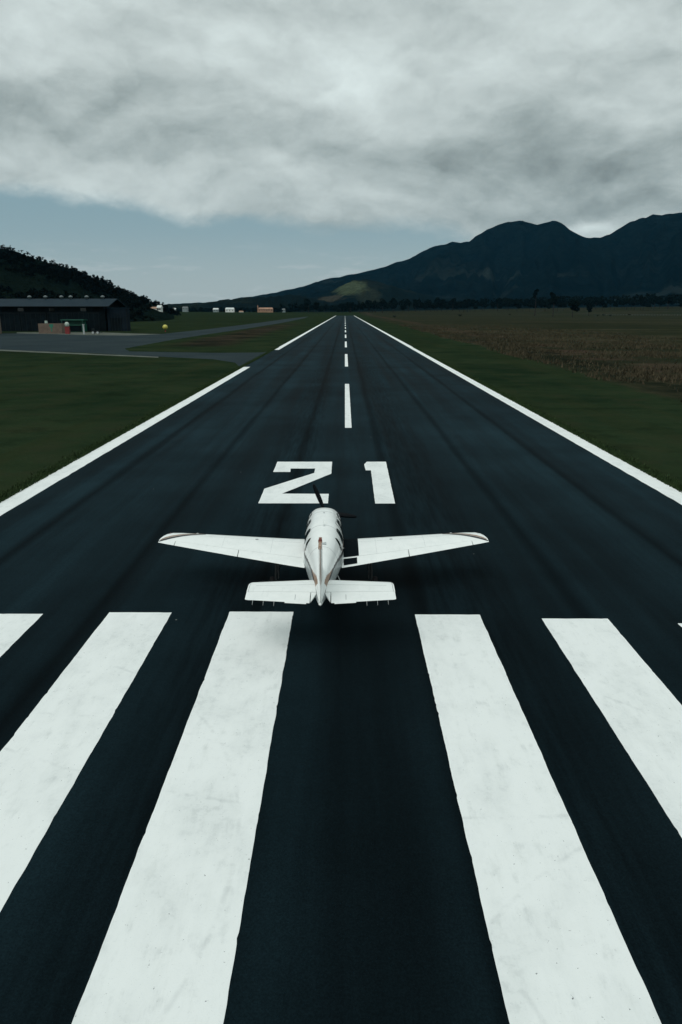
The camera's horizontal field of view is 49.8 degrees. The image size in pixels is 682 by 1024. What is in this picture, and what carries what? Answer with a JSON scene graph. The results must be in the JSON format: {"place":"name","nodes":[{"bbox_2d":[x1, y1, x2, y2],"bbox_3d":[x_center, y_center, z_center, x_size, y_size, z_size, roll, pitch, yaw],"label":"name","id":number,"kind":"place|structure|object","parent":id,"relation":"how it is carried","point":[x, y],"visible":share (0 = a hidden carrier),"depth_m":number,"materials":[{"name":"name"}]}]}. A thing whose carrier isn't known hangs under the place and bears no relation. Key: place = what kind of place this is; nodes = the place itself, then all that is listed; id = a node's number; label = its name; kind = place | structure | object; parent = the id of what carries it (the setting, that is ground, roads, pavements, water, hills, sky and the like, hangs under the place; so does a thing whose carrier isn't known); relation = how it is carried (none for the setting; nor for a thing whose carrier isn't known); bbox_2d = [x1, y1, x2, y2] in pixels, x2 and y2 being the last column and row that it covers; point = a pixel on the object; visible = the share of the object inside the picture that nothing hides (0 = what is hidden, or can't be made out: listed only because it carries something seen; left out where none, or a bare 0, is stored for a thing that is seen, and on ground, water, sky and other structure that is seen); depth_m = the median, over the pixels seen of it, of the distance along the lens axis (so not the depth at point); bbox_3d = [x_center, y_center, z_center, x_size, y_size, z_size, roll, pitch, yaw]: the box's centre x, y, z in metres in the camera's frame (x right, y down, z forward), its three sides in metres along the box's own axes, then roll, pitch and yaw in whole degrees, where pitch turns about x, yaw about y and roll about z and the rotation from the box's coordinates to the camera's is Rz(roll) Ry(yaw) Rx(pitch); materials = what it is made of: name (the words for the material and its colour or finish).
{"place":"outdoors","nodes":[
{"label":"outdoors","id":0,"kind":"place"},
{"bbox_2d":[17,332,152,335],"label":"path","id":1,"kind":"structure","parent":0,"point":[87,333],"depth_m":271.70,"materials":[{"name":"grey concrete"}]},
{"bbox_2d":[38,321,64,333],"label":"fuel bund","id":2,"kind":"structure","parent":1,"relation":"on","point":[46,327],"depth_m":269.75,"materials":[{"name":"brown brick"}]},
{"bbox_2d":[65,322,70,333],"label":"fuel pump","id":3,"kind":"object","parent":1,"relation":"on","point":[67,329],"visible":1,"depth_m":266.23,"materials":[{"name":"metal"}]},
{"bbox_2d":[60,319,87,331],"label":"service kiosk","id":4,"kind":"object","parent":1,"relation":"on","point":[75,325],"visible":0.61,"depth_m":296.06,"materials":[{"name":"green paint"}]},
{"bbox_2d":[0,249,173,321],"bbox_3d":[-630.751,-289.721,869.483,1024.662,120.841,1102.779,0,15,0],"label":"hillside","id":5,"kind":"structure","parent":0,"point":[14,281],"depth_m":692.95,"materials":[{"name":"green plant"}]},
{"bbox_2d":[0,245,180,321],"bbox_3d":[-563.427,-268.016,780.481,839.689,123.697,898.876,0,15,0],"label":"woodland","id":6,"kind":"object","parent":5,"relation":"on","point":[66,273],"visible":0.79,"depth_m":754.50,"materials":[{"name":"green plant"}]},
{"bbox_2d":[91,328,101,333],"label":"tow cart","id":7,"kind":"object","parent":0,"point":[93,331],"visible":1,"depth_m":266.32,"materials":[{"name":"metal"}]},
{"bbox_2d":[160,294,374,311],"bbox_3d":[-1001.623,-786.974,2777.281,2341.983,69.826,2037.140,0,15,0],"label":"hills","id":8,"kind":"structure","parent":0,"point":[267,302],"depth_m":2605.55,"materials":[{"name":"green plant"}]},
{"bbox_2d":[0,306,681,502],"bbox_3d":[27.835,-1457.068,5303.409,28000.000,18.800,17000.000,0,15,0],"label":"ground","id":9,"kind":"structure","parent":0,"point":[55,408],"depth_m":96.08,"materials":[{"name":"green plant"}]},
{"bbox_2d":[0,295,126,330],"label":"hangar","id":10,"kind":"structure","parent":9,"relation":"on","point":[29,314],"depth_m":300.74,"materials":[{"name":"metal"}]},
{"bbox_2d":[0,313,20,330],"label":"door","id":11,"kind":"structure","parent":10,"relation":"in","point":[9,321],"depth_m":301.66,"materials":[{"name":"metal"}]},
{"bbox_2d":[20,313,45,330],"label":"door","id":12,"kind":"structure","parent":10,"relation":"in","point":[29,321],"depth_m":301.11,"materials":[{"name":"metal"}]},
{"bbox_2d":[47,313,71,322],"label":"door","id":13,"kind":"structure","parent":10,"relation":"in","point":[51,317],"depth_m":300.38,"materials":[{"name":"metal"}]},
{"bbox_2d":[73,313,99,330],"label":"door","id":14,"kind":"structure","parent":10,"relation":"in","point":[93,318],"depth_m":300.08,"materials":[{"name":"metal"}]},
{"bbox_2d":[0,350,157,357],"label":"verge","id":15,"kind":"structure","parent":9,"relation":"on","point":[76,353],"depth_m":145.19,"materials":[{"name":"grey concrete"}]},
{"bbox_2d":[106,308,130,330],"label":"annex shed","id":16,"kind":"structure","parent":9,"relation":"on","point":[118,319],"depth_m":300.95,"materials":[{"name":"metal"}]},
{"bbox_2d":[110,318,122,330],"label":"door","id":17,"kind":"structure","parent":16,"relation":"in","point":[116,326],"depth_m":301.33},
{"bbox_2d":[0,317,305,365],"bbox_3d":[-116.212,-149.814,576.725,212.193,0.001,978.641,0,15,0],"label":"taxiway","id":18,"kind":"structure","parent":9,"relation":"on","point":[109,344],"depth_m":189.32,"materials":[{"name":"grey asphalt"}]},
{"bbox_2d":[156,305,162,311],"bbox_3d":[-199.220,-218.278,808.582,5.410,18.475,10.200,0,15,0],"label":"house","id":19,"kind":"structure","parent":9,"relation":"on","point":[159,308],"depth_m":803.83,"materials":[{"name":"white paint"}]},
{"bbox_2d":[182,307,188,311],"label":"house","id":20,"kind":"structure","parent":9,"relation":"on","point":[184,309],"depth_m":1978.58,"materials":[{"name":"grey paint"}]},
{"bbox_2d":[225,308,234,311],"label":"house","id":21,"kind":"structure","parent":9,"relation":"on","point":[229,309],"depth_m":1892.10,"materials":[{"name":"white paint"}]},
{"bbox_2d":[257,306,272,311],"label":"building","id":22,"kind":"structure","parent":9,"relation":"on","point":[264,309],"depth_m":1881.62,"materials":[{"name":"brown brick"}]},
{"bbox_2d":[304,299,310,312],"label":"broadleaf tree","id":23,"kind":"object","parent":9,"relation":"on","point":[306,302],"visible":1,"depth_m":1568.92,"materials":[{"name":"green plant"}]},
{"bbox_2d":[313,302,320,308],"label":"broadleaf tree","id":24,"kind":"object","parent":9,"relation":"on","point":[315,305],"visible":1,"depth_m":1549.64,"materials":[{"name":"green plant"}]},
{"bbox_2d":[0,316,681,1023],"bbox_3d":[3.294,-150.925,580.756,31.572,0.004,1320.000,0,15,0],"label":"runway","id":25,"kind":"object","parent":9,"relation":"on","point":[444,786],"visible":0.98,"depth_m":15.13,"materials":[{"name":"black asphalt"}]},
{"bbox_2d":[158,484,488,605],"bbox_3d":[0.062,0.964,21.893,8.733,2.950,8.508,-10,18,-33],"label":"aeroplane","id":26,"kind":"object","parent":25,"relation":"on","point":[323,552],"visible":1,"depth_m":21.90,"materials":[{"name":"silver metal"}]},
{"bbox_2d":[345,302,350,312],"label":"broadleaf tree","id":27,"kind":"object","parent":9,"relation":"on","point":[346,305],"visible":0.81,"depth_m":1582.75,"materials":[{"name":"green plant"}]},
{"bbox_2d":[348,302,353,312],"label":"broadleaf tree","id":28,"kind":"object","parent":9,"relation":"on","point":[351,304],"visible":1,"depth_m":1564.27,"materials":[{"name":"green plant"}]},
{"bbox_2d":[355,303,361,312],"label":"broadleaf tree","id":29,"kind":"object","parent":9,"relation":"on","point":[358,306],"visible":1,"depth_m":1572.20,"materials":[{"name":"green plant"}]},
{"bbox_2d":[371,302,378,312],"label":"broadleaf tree","id":30,"kind":"object","parent":9,"relation":"on","point":[375,305],"visible":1,"depth_m":1568.49,"materials":[{"name":"green plant"}]},
{"bbox_2d":[380,300,386,312],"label":"broadleaf tree","id":31,"kind":"object","parent":9,"relation":"on","point":[383,303],"visible":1,"depth_m":1519.73,"materials":[{"name":"green plant"}]},
{"bbox_2d":[391,303,396,312],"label":"broadleaf tree","id":32,"kind":"object","parent":9,"relation":"on","point":[393,306],"visible":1,"depth_m":1535.92,"materials":[{"name":"green plant"}]},
{"bbox_2d":[391,298,396,303],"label":"broadleaf tree","id":33,"kind":"object","parent":9,"relation":"on","point":[393,300],"visible":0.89,"depth_m":1566.66,"materials":[{"name":"green plant"}]},
{"bbox_2d":[413,300,418,310],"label":"broadleaf tree","id":34,"kind":"object","parent":9,"relation":"on","point":[415,304],"visible":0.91,"depth_m":1602.26,"materials":[{"name":"green plant"}]},
{"bbox_2d":[169,293,681,311],"bbox_3d":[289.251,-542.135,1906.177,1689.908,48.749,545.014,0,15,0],"label":"tree belt","id":35,"kind":"object","parent":9,"relation":"on","point":[562,299],"visible":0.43,"depth_m":1722.55,"materials":[{"name":"green plant"}]},
{"bbox_2d":[432,302,438,311],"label":"broadleaf tree","id":36,"kind":"object","parent":9,"relation":"on","point":[435,305],"visible":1,"depth_m":1557.53,"materials":[{"name":"green plant"}]},
{"bbox_2d":[434,297,441,304],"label":"broadleaf tree","id":37,"kind":"object","parent":9,"relation":"on","point":[437,300],"visible":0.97,"depth_m":1607.05,"materials":[{"name":"green plant"}]},
{"bbox_2d":[450,298,456,310],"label":"broadleaf tree","id":38,"kind":"object","parent":9,"relation":"on","point":[453,301],"visible":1,"depth_m":1627.77,"materials":[{"name":"green plant"}]},
{"bbox_2d":[460,302,467,311],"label":"broadleaf tree","id":39,"kind":"object","parent":9,"relation":"on","point":[464,305],"visible":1,"depth_m":1507.25,"materials":[{"name":"green plant"}]},
{"bbox_2d":[495,298,502,310],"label":"broadleaf tree","id":40,"kind":"object","parent":9,"relation":"on","point":[499,301],"visible":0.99,"depth_m":1578.07,"materials":[{"name":"green plant"}]},
{"bbox_2d":[532,288,538,315],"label":"tall tree","id":41,"kind":"object","parent":9,"relation":"on","point":[535,293],"visible":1,"depth_m":1103.67,"materials":[{"name":"green plant"}]},
{"bbox_2d":[549,292,558,316],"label":"tall tree","id":42,"kind":"object","parent":9,"relation":"on","point":[554,299],"visible":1,"depth_m":957.91,"materials":[{"name":"green plant"}]},
{"bbox_2d":[555,300,562,309],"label":"broadleaf tree","id":43,"kind":"object","parent":9,"relation":"on","point":[558,303],"visible":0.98,"depth_m":1500.32,"materials":[{"name":"green plant"}]},
{"bbox_2d":[568,299,579,316],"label":"tall tree","id":44,"kind":"object","parent":9,"relation":"on","point":[574,303],"visible":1,"depth_m":898.61,"materials":[{"name":"green plant"}]},
{"bbox_2d":[587,303,591,315],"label":"tall tree","id":45,"kind":"object","parent":9,"relation":"on","point":[589,308],"visible":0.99,"depth_m":1106.53,"materials":[{"name":"green plant"}]},
{"bbox_2d":[598,298,605,310],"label":"broadleaf tree","id":46,"kind":"object","parent":9,"relation":"on","point":[602,302],"visible":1,"depth_m":1508.15,"materials":[{"name":"green plant"}]},
{"bbox_2d":[631,298,639,309],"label":"broadleaf tree","id":47,"kind":"object","parent":9,"relation":"on","point":[636,301],"visible":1,"depth_m":1528.40,"materials":[{"name":"green plant"}]},
{"bbox_2d":[641,300,648,306],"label":"broadleaf tree","id":48,"kind":"object","parent":9,"relation":"on","point":[644,303],"visible":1,"depth_m":1496.14,"materials":[{"name":"green plant"}]},
{"bbox_2d":[652,296,658,306],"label":"broadleaf tree","id":49,"kind":"object","parent":9,"relation":"on","point":[654,300],"visible":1,"depth_m":1519.15,"materials":[{"name":"green plant"}]},
{"bbox_2d":[665,295,673,308],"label":"broadleaf tree","id":50,"kind":"object","parent":9,"relation":"on","point":[670,299],"visible":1,"depth_m":1550.21,"materials":[{"name":"green plant"}]},
{"bbox_2d":[0,0,681,303],"label":"sky","id":51,"kind":"structure","parent":0,"point":[166,151],"materials":[{"name":"grey"}]},
{"bbox_2d":[181,213,681,307],"bbox_3d":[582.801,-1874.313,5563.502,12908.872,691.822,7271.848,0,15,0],"label":"mountains","id":52,"kind":"structure","parent":0,"point":[519,260],"depth_m":4699.36,"materials":[{"name":"green plant"}]},
{"bbox_2d":[314,279,586,310],"bbox_3d":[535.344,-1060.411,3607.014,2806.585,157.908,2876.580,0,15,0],"label":"foothill","id":53,"kind":"structure","parent":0,"point":[356,291],"depth_m":3215.77,"materials":[{"name":"green plant"}]},
{"bbox_2d":[400,324,681,401],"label":"dry grass","id":54,"kind":"structure","parent":0,"point":[512,344],"depth_m":163.29,"materials":[{"name":"brown plant"}]}
]}

